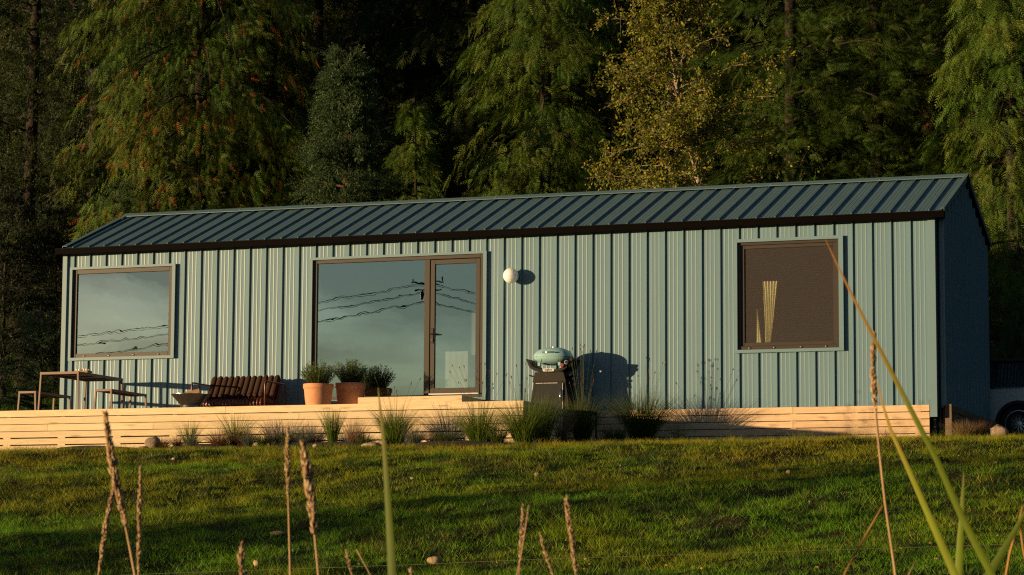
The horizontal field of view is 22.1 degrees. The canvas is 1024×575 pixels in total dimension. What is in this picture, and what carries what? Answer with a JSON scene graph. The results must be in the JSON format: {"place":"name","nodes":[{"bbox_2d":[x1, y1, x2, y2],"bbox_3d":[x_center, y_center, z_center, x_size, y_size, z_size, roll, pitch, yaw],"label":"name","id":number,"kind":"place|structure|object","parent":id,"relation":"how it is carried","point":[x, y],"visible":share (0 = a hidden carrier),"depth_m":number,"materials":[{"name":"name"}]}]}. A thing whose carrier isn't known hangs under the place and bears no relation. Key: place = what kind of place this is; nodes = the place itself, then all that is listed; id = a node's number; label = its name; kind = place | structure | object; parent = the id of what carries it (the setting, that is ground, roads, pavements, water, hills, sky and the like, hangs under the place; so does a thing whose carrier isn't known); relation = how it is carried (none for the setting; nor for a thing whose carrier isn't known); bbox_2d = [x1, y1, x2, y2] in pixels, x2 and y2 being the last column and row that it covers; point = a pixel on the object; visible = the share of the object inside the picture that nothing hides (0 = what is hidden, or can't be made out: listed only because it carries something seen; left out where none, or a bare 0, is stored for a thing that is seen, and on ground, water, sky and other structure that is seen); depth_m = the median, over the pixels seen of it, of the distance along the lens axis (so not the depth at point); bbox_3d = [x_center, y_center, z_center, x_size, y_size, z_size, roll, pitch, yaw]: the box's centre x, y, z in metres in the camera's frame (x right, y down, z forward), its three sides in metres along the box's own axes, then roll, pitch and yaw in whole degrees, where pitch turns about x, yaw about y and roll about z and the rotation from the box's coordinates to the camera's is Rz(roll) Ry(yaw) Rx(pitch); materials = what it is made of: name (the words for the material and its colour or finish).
{"place":"outdoors","nodes":[
{"label":"outdoors","id":0,"kind":"place"},
{"bbox_2d":[0,354,59,410],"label":"rough grass","id":1,"kind":"structure","parent":0,"point":[12,384],"depth_m":55.88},
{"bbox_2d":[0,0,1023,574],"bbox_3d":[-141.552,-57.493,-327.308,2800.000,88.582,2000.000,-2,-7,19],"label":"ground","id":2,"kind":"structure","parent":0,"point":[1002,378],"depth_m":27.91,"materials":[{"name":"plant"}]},
{"bbox_2d":[0,304,60,410],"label":"spruce tree","id":3,"kind":"object","parent":2,"relation":"on","point":[44,334],"visible":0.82,"depth_m":51.63,"materials":[{"name":"green plant"}]},
{"bbox_2d":[0,0,60,311],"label":"spruce tree","id":4,"kind":"object","parent":2,"relation":"on","point":[25,41],"visible":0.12,"depth_m":64.98,"materials":[{"name":"green plant"}]},
{"bbox_2d":[0,184,61,403],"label":"spruce tree","id":5,"kind":"object","parent":2,"relation":"on","point":[20,212],"visible":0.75,"depth_m":56.00,"materials":[{"name":"green plant"}]},
{"bbox_2d":[0,201,84,392],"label":"spruce tree","id":6,"kind":"object","parent":2,"relation":"on","point":[61,210],"visible":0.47,"depth_m":56.67,"materials":[{"name":"green plant"}]},
{"bbox_2d":[0,0,158,387],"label":"spruce tree","id":7,"kind":"object","parent":2,"relation":"on","point":[35,62],"visible":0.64,"depth_m":58.01,"materials":[{"name":"green plant"}]},
{"bbox_2d":[0,0,167,335],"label":"cedar tree","id":8,"kind":"object","parent":2,"relation":"on","point":[61,140],"visible":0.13,"depth_m":64.52,"materials":[{"name":"green plant"}]},
{"bbox_2d":[0,0,194,338],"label":"spruce tree","id":9,"kind":"object","parent":2,"relation":"on","point":[62,9],"visible":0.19,"depth_m":61.24,"materials":[{"name":"green plant"}]},
{"bbox_2d":[59,178,145,308],"bbox_3d":[-8.390,0.203,55.175,1.617,5.226,2.005,6,-8,-39],"label":"spruce tree","id":10,"kind":"object","parent":2,"relation":"on","point":[114,200],"visible":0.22,"depth_m":55.45,"materials":[{"name":"green plant"}]},
{"bbox_2d":[98,487,114,574],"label":"seeding grass","id":11,"kind":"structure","parent":2,"relation":"on","point":[106,525],"depth_m":4.90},
{"bbox_2d":[102,409,135,574],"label":"seeding grass","id":12,"kind":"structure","parent":2,"relation":"on","point":[113,471],"depth_m":4.60,"materials":[{"name":"plant"}]},
{"bbox_2d":[136,466,142,574],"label":"seeding grass","id":13,"kind":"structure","parent":2,"relation":"on","point":[139,519],"depth_m":5.00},
{"bbox_2d":[30,0,368,381],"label":"cedar tree","id":14,"kind":"object","parent":2,"relation":"on","point":[194,133],"visible":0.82,"depth_m":56.72,"materials":[{"name":"green plant"}]},
{"bbox_2d":[137,0,310,210],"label":"cedar tree","id":15,"kind":"object","parent":2,"relation":"on","point":[160,105],"visible":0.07,"depth_m":64.30,"materials":[{"name":"green plant"}]},
{"bbox_2d":[237,540,245,574],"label":"seeding grass","id":16,"kind":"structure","parent":2,"relation":"on","point":[241,558],"depth_m":4.50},
{"bbox_2d":[173,0,369,210],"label":"cedar tree","id":17,"kind":"object","parent":2,"relation":"on","point":[269,85],"visible":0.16,"depth_m":58.79,"materials":[{"name":"green plant"}]},
{"bbox_2d":[284,424,290,574],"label":"seeding grass","id":18,"kind":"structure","parent":2,"relation":"on","point":[288,462],"depth_m":5.00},
{"bbox_2d":[0,400,595,450],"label":"deck","id":19,"kind":"structure","parent":2,"relation":"on","point":[136,427],"depth_m":40.45,"materials":[{"name":"brown wood"}]},
{"bbox_2d":[17,391,70,410],"bbox_3d":[-7.859,2.009,44.010,0.370,0.450,1.198,-2,-7,19],"label":"garden bench","id":20,"kind":"object","parent":19,"relation":"on","point":[35,394],"visible":0.86,"depth_m":43.78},
{"bbox_2d":[37,371,123,409],"bbox_3d":[-7.207,1.842,43.817,0.776,0.745,1.566,-2,-7,19],"label":"garden table","id":21,"kind":"object","parent":19,"relation":"on","point":[85,377],"visible":0.92,"depth_m":43.73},
{"bbox_2d":[93,389,146,408],"bbox_3d":[-6.501,1.958,43.498,0.355,0.450,1.258,-2,-7,19],"label":"garden bench","id":22,"kind":"object","parent":19,"relation":"on","point":[122,393],"visible":0.87,"depth_m":43.24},
{"bbox_2d":[171,393,209,406],"bbox_3d":[-5.252,1.927,42.776,0.647,0.359,0.647,-2,-7,19],"label":"fire bowl","id":23,"kind":"object","parent":19,"relation":"on","point":[190,399],"visible":0.74,"depth_m":42.60,"materials":[{"name":"metal"}]},
{"bbox_2d":[191,375,285,406],"bbox_3d":[-4.543,1.811,43.429,1.358,0.747,0.878,-2,-7,19],"label":"garden bench","id":24,"kind":"object","parent":19,"relation":"on","point":[248,390],"visible":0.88,"depth_m":43.47,"materials":[{"name":"brown wood"}]},
{"bbox_2d":[303,383,333,404],"bbox_3d":[-3.150,1.832,42.548,0.501,0.519,0.501,-2,-7,19],"label":"plant pot","id":25,"kind":"object","parent":19,"relation":"on","point":[317,393],"visible":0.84,"depth_m":42.36,"materials":[{"name":"ceramic"}]},
{"bbox_2d":[299,359,337,382],"bbox_3d":[-3.149,1.379,42.597,0.641,0.472,0.634,5,-8,-38],"label":"rosemary","id":26,"kind":"object","parent":25,"relation":"on","point":[321,375],"visible":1,"depth_m":42.50,"materials":[{"name":"green plant"}]},
{"bbox_2d":[335,382,365,403],"bbox_3d":[-2.647,1.850,42.867,0.510,0.560,0.510,-2,-7,19],"label":"plant pot","id":27,"kind":"object","parent":19,"relation":"on","point":[349,392],"visible":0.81,"depth_m":42.68,"materials":[{"name":"ceramic"}]},
{"bbox_2d":[333,358,369,381],"bbox_3d":[-2.633,1.379,42.914,0.628,0.468,0.645,-5,-9,41],"label":"rosemary","id":28,"kind":"object","parent":27,"relation":"on","point":[350,371],"visible":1,"depth_m":42.82,"materials":[{"name":"green plant"}]},
{"bbox_2d":[358,395,480,403],"bbox_3d":[-1.496,1.943,42.444,1.800,0.292,0.900,-2,-7,19],"label":"step","id":29,"kind":"object","parent":19,"relation":"on","point":[414,399],"visible":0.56,"depth_m":42.02,"materials":[{"name":"brown wood"}]},
{"bbox_2d":[526,347,579,410],"bbox_3d":[0.654,1.480,41.742,0.780,1.074,0.501,-2,-7,19],"label":"gas grill","id":30,"kind":"object","parent":19,"relation":"on","point":[561,386],"visible":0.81,"depth_m":41.57,"materials":[{"name":"teal metal"}]},
{"bbox_2d":[535,383,562,407],"bbox_3d":[0.585,1.732,41.522,0.470,0.442,0.052,-2,-7,19],"label":"cart door","id":31,"kind":"structure","parent":30,"relation":"in","point":[557,388],"depth_m":41.53,"materials":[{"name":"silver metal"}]},
{"bbox_2d":[217,0,394,204],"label":"cedar tree","id":32,"kind":"object","parent":2,"relation":"on","point":[319,5],"visible":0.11,"depth_m":61.10,"materials":[{"name":"green plant"}]},
{"bbox_2d":[300,440,319,574],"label":"seeding grass","id":33,"kind":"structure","parent":2,"relation":"on","point":[308,482],"depth_m":4.40,"materials":[{"name":"plant"}]},
{"bbox_2d":[283,42,408,205],"bbox_3d":[-3.215,-0.848,51.884,3.506,8.175,3.217,-2,-7,19],"label":"spruce tree","id":34,"kind":"object","parent":2,"relation":"on","point":[330,111],"visible":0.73,"depth_m":51.97,"materials":[{"name":"green plant"}]},
{"bbox_2d":[345,549,352,574],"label":"seeding grass","id":35,"kind":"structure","parent":2,"relation":"on","point":[349,562],"depth_m":4.90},
{"bbox_2d":[298,0,455,202],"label":"hemlock tree","id":36,"kind":"object","parent":2,"relation":"on","point":[397,105],"visible":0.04,"depth_m":65.60,"materials":[{"name":"green plant"}]},
{"bbox_2d":[378,389,395,574],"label":"tall grass","id":37,"kind":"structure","parent":2,"relation":"on","point":[391,566],"depth_m":4.40,"materials":[{"name":"plant"}]},
{"bbox_2d":[304,0,515,202],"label":"cedar tree","id":38,"kind":"object","parent":2,"relation":"on","point":[378,14],"visible":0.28,"depth_m":60.24,"materials":[{"name":"green plant"}]},
{"bbox_2d":[382,98,447,200],"bbox_3d":[-2.142,-0.622,54.696,2.357,6.804,2.126,-2,-7,19],"label":"cedar tree","id":39,"kind":"object","parent":2,"relation":"on","point":[423,150],"visible":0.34,"depth_m":54.88,"materials":[{"name":"green plant"}]},
{"bbox_2d":[56,438,789,449],"bbox_3d":[-1.171,2.343,39.510,11.695,0.272,4.080,1,-7,-5],"label":"garden bed","id":40,"kind":"object","parent":2,"relation":"on","point":[455,442],"visible":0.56,"depth_m":38.80,"materials":[{"name":"soil"}]},
{"bbox_2d":[144,437,160,447],"bbox_3d":[-5.478,2.374,39.924,0.261,0.204,0.180,1,-7,-2],"label":"rock","id":41,"kind":"object","parent":40,"relation":"on","point":[148,441],"visible":0.71,"depth_m":39.86,"materials":[{"name":"stone"}]},
{"bbox_2d":[152,437,175,449],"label":"ornamental grass","id":42,"kind":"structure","parent":40,"relation":"on","point":[163,444],"depth_m":39.86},
{"bbox_2d":[163,433,183,445],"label":"ornamental grass","id":43,"kind":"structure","parent":40,"relation":"on","point":[178,443],"depth_m":39.96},
{"bbox_2d":[174,420,206,444],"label":"ornamental grass","id":44,"kind":"object","parent":40,"relation":"on","point":[193,429],"depth_m":39.87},
{"bbox_2d":[179,432,207,445],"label":"ornamental grass","id":45,"kind":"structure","parent":40,"relation":"on","point":[193,442],"depth_m":39.66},
{"bbox_2d":[198,426,239,445],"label":"ornamental grass","id":46,"kind":"object","parent":40,"relation":"on","point":[219,438],"depth_m":39.48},
{"bbox_2d":[210,411,258,448],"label":"ornamental grass","id":47,"kind":"object","parent":40,"relation":"on","point":[228,432],"depth_m":39.62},
{"bbox_2d":[228,430,256,448],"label":"ornamental grass","id":48,"kind":"object","parent":40,"relation":"on","point":[238,442],"depth_m":39.49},
{"bbox_2d":[234,433,263,448],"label":"ornamental grass","id":49,"kind":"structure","parent":40,"relation":"on","point":[250,442],"depth_m":39.29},
{"bbox_2d":[247,432,276,446],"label":"ornamental grass","id":50,"kind":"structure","parent":40,"relation":"on","point":[260,440],"depth_m":39.22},
{"bbox_2d":[255,416,288,445],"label":"ornamental grass","id":51,"kind":"object","parent":40,"relation":"on","point":[275,435],"depth_m":39.55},
{"bbox_2d":[276,431,295,447],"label":"ornamental grass","id":52,"kind":"object","parent":40,"relation":"on","point":[282,439],"depth_m":39.21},
{"bbox_2d":[281,423,323,443],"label":"ornamental grass","id":53,"kind":"object","parent":40,"relation":"on","point":[308,439],"depth_m":39.16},
{"bbox_2d":[300,424,325,447],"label":"ornamental grass","id":54,"kind":"object","parent":40,"relation":"on","point":[320,438],"depth_m":39.37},
{"bbox_2d":[314,403,349,442],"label":"ornamental grass","id":55,"kind":"object","parent":40,"relation":"on","point":[332,434],"depth_m":39.01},
{"bbox_2d":[330,416,374,442],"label":"ornamental grass","id":56,"kind":"object","parent":40,"relation":"on","point":[353,433],"depth_m":38.94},
{"bbox_2d":[352,434,379,444],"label":"ornamental grass","id":57,"kind":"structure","parent":40,"relation":"on","point":[363,440],"depth_m":38.60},
{"bbox_2d":[365,376,426,446],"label":"ornamental grass","id":58,"kind":"object","parent":40,"relation":"on","point":[394,426],"depth_m":38.70,"materials":[{"name":"plant"}]},
{"bbox_2d":[393,425,434,443],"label":"ornamental grass","id":59,"kind":"object","parent":40,"relation":"on","point":[417,439],"depth_m":38.40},
{"bbox_2d":[420,427,466,440],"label":"ornamental grass","id":60,"kind":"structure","parent":40,"relation":"on","point":[446,438],"depth_m":38.26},
{"bbox_2d":[428,363,511,445],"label":"ornamental grass","id":61,"kind":"object","parent":40,"relation":"on","point":[475,432],"depth_m":38.18,"materials":[{"name":"plant"}]},
{"bbox_2d":[479,421,520,442],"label":"ornamental grass","id":62,"kind":"object","parent":40,"relation":"on","point":[499,438],"depth_m":37.90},
{"bbox_2d":[477,359,563,444],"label":"ornamental grass","id":63,"kind":"object","parent":40,"relation":"on","point":[527,432],"depth_m":37.85,"materials":[{"name":"plant"}]},
{"bbox_2d":[521,359,570,442],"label":"ornamental grass","id":64,"kind":"object","parent":40,"relation":"on","point":[548,426],"depth_m":38.73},
{"bbox_2d":[509,429,582,442],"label":"ornamental grass","id":65,"kind":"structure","parent":40,"relation":"on","point":[549,438],"depth_m":38.54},
{"bbox_2d":[549,401,582,441],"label":"ornamental grass","id":66,"kind":"object","parent":40,"relation":"on","point":[565,428],"depth_m":39.38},
{"bbox_2d":[548,343,613,440],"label":"ornamental grass","id":67,"kind":"object","parent":40,"relation":"on","point":[583,428],"depth_m":40.52,"materials":[{"name":"plant"}]},
{"bbox_2d":[591,423,636,439],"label":"ornamental grass","id":68,"kind":"object","parent":40,"relation":"on","point":[619,434],"depth_m":40.47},
{"bbox_2d":[593,357,695,439],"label":"ornamental grass","id":69,"kind":"object","parent":40,"relation":"on","point":[643,422],"depth_m":40.83,"materials":[{"name":"plant"}]},
{"bbox_2d":[667,422,691,440],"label":"ornamental grass","id":70,"kind":"object","parent":40,"relation":"on","point":[676,437],"depth_m":40.39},
{"bbox_2d":[427,556,441,564],"bbox_3d":[-0.745,2.618,25.084,0.148,0.083,0.098,1,-7,-2],"label":"stone","id":71,"kind":"object","parent":2,"relation":"on","point":[435,559],"visible":0.96,"depth_m":25.06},
{"bbox_2d":[368,0,539,199],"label":"cedar tree","id":72,"kind":"object","parent":2,"relation":"on","point":[459,124],"visible":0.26,"depth_m":59.19,"materials":[{"name":"green plant"}]},
{"bbox_2d":[381,0,560,195],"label":"cedar tree","id":73,"kind":"object","parent":2,"relation":"on","point":[421,14],"visible":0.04,"depth_m":62.10,"materials":[{"name":"green plant"}]},
{"bbox_2d":[0,0,1023,293],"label":"distant wood","id":74,"kind":"object","parent":2,"relation":"on","point":[20,132],"visible":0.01,"depth_m":67.33,"materials":[{"name":"plant"}]},
{"bbox_2d":[518,503,524,574],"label":"seeding grass","id":75,"kind":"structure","parent":2,"relation":"on","point":[521,534],"depth_m":4.80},
{"bbox_2d":[516,504,529,574],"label":"seeding grass","id":76,"kind":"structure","parent":2,"relation":"on","point":[527,513],"depth_m":4.75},
{"bbox_2d":[55,173,996,440],"bbox_3d":[0.136,0.689,44.876,15.504,4.625,4.659,-2,-7,19],"label":"cabin","id":77,"kind":"object","parent":2,"relation":"on","point":[733,309],"visible":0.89,"depth_m":42.83,"materials":[{"name":"metal"}]},
{"bbox_2d":[72,266,171,357],"bbox_3d":[-6.702,0.431,45.095,1.927,1.535,0.078,-2,-7,19],"label":"window","id":78,"kind":"structure","parent":77,"relation":"in","point":[166,268],"depth_m":45.16,"materials":[{"name":"metal"}]},
{"bbox_2d":[312,254,482,399],"bbox_3d":[-1.888,0.672,43.351,3.050,2.360,0.084,-2,-7,19],"label":"window","id":79,"kind":"structure","parent":77,"relation":"in","point":[375,312],"depth_m":43.46,"materials":[{"name":"glass"}]},
{"bbox_2d":[428,258,480,394],"bbox_3d":[-0.938,0.643,42.980,0.880,2.237,0.127,-2,-7,19],"label":"door","id":80,"kind":"structure","parent":77,"relation":"in","point":[455,283],"depth_m":43.01,"materials":[{"name":"glass"}]},
{"bbox_2d":[503,268,517,282],"bbox_3d":[-0.016,-0.192,42.604,0.251,0.252,0.276,-2,-7,19],"label":"wall lamp","id":81,"kind":"object","parent":77,"relation":"attached to","point":[510,275],"visible":1,"depth_m":42.50,"materials":[{"name":"white glass"}]},
{"bbox_2d":[738,239,838,349],"bbox_3d":[4.354,0.118,41.177,1.630,1.710,0.090,-2,-7,19],"label":"window","id":82,"kind":"structure","parent":77,"relation":"in","point":[742,345],"depth_m":41.19,"materials":[{"name":"metal"}]},
{"bbox_2d":[436,0,647,197],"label":"cedar tree","id":83,"kind":"object","parent":2,"relation":"on","point":[539,59],"visible":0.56,"depth_m":55.65,"materials":[{"name":"green plant"}]},
{"bbox_2d":[132,544,1002,574],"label":"wire fence","id":84,"kind":"object","parent":2,"relation":"on","point":[564,558],"visible":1,"depth_m":17.00,"materials":[{"name":"grey metal"}]},
{"bbox_2d":[564,495,577,574],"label":"seeding grass","id":85,"kind":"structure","parent":2,"relation":"on","point":[571,536],"depth_m":4.60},
{"bbox_2d":[520,0,698,193],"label":"cedar tree","id":86,"kind":"object","parent":2,"relation":"on","point":[610,39],"visible":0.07,"depth_m":59.72,"materials":[{"name":"green plant"}]},
{"bbox_2d":[521,0,721,193],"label":"cedar tree","id":87,"kind":"object","parent":2,"relation":"on","point":[609,115],"visible":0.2,"depth_m":57.07,"materials":[{"name":"green plant"}]},
{"bbox_2d":[581,0,824,191],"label":"birch tree","id":88,"kind":"object","parent":2,"relation":"on","point":[676,127],"visible":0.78,"depth_m":49.15,"materials":[{"name":"green plant"}]},
{"bbox_2d":[600,0,821,186],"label":"hemlock tree","id":89,"kind":"object","parent":2,"relation":"on","point":[731,38],"visible":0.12,"depth_m":59.34,"materials":[{"name":"green plant"}]},
{"bbox_2d":[653,0,929,186],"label":"hemlock tree","id":90,"kind":"object","parent":2,"relation":"on","point":[789,108],"visible":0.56,"depth_m":53.73,"materials":[{"name":"green plant"}]},
{"bbox_2d":[726,0,943,181],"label":"hemlock tree","id":91,"kind":"object","parent":2,"relation":"on","point":[814,122],"visible":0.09,"depth_m":59.28,"materials":[{"name":"green plant"}]},
{"bbox_2d":[843,505,883,574],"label":"seeding grass","id":92,"kind":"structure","parent":2,"relation":"on","point":[861,542],"depth_m":4.70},
{"bbox_2d":[751,0,996,253],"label":"hemlock tree","id":93,"kind":"object","parent":2,"relation":"on","point":[876,16],"visible":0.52,"depth_m":54.19,"materials":[{"name":"green plant"}]},
{"bbox_2d":[869,329,896,574],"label":"seeding grass","id":94,"kind":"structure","parent":2,"relation":"on","point":[874,387],"depth_m":4.70,"materials":[{"name":"plant"}]},
{"bbox_2d":[825,239,994,574],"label":"tall grass","id":95,"kind":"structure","parent":2,"relation":"on","point":[982,557],"depth_m":4.30,"materials":[{"name":"plant"}]},
{"bbox_2d":[876,378,958,574],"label":"tall grass","id":96,"kind":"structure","parent":2,"relation":"on","point":[949,562],"depth_m":4.50,"materials":[{"name":"plant"}]},
{"bbox_2d":[853,0,991,177],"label":"hemlock tree","id":97,"kind":"object","parent":2,"relation":"on","point":[942,3],"visible":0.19,"depth_m":56.71,"materials":[{"name":"green plant"}]},
{"bbox_2d":[850,0,1023,371],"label":"hemlock tree","id":98,"kind":"object","parent":2,"relation":"on","point":[922,31],"visible":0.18,"depth_m":53.48,"materials":[{"name":"green plant"}]},
{"bbox_2d":[894,0,1023,338],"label":"cedar tree","id":99,"kind":"object","parent":2,"relation":"on","point":[960,107],"visible":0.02,"depth_m":56.83,"materials":[{"name":"green plant"}]},
{"bbox_2d":[955,471,964,574],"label":"tall grass","id":100,"kind":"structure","parent":2,"relation":"on","point":[959,557],"depth_m":4.60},
{"bbox_2d":[914,0,1023,386],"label":"cedar tree","id":101,"kind":"object","parent":2,"relation":"on","point":[1011,296],"visible":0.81,"depth_m":47.88,"materials":[{"name":"green plant"}]},
{"bbox_2d":[920,134,1023,336],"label":"hemlock tree","id":102,"kind":"object","parent":2,"relation":"on","point":[936,164],"visible":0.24,"depth_m":49.92,"materials":[{"name":"green plant"}]},
{"bbox_2d":[930,358,1023,436],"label":"parked car","id":103,"kind":"object","parent":2,"relation":"on","point":[1007,407],"visible":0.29,"depth_m":44.52,"materials":[{"name":"paint"}]},
{"bbox_2d":[934,0,1023,358],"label":"cedar tree","id":104,"kind":"object","parent":2,"relation":"on","point":[1022,235],"visible":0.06,"depth_m":54.22,"materials":[{"name":"green plant"}]},
{"bbox_2d":[990,424,1008,436],"bbox_3d":[7.368,2.179,39.517,0.302,0.234,0.213,-4,-8,35],"label":"rock","id":105,"kind":"object","parent":2,"relation":"on","point":[998,429],"visible":0.61,"depth_m":39.44,"materials":[{"name":"stone"}]},
{"bbox_2d":[983,511,1023,574],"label":"tall grass","id":106,"kind":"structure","parent":2,"relation":"on","point":[998,558],"depth_m":4.50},
{"bbox_2d":[1005,506,1023,574],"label":"seeding grass","id":107,"kind":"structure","parent":2,"relation":"on","point":[1010,551],"depth_m":4.60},
{"bbox_2d":[539,531,552,574],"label":"seeding grass","id":108,"kind":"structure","parent":0,"point":[545,553],"depth_m":4.90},
{"bbox_2d":[939,418,992,436],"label":"ornamental grass","id":109,"kind":"object","parent":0,"point":[969,430],"depth_m":39.55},
{"bbox_2d":[964,419,991,436],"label":"ornamental grass","id":110,"kind":"object","parent":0,"point":[983,428],"depth_m":39.76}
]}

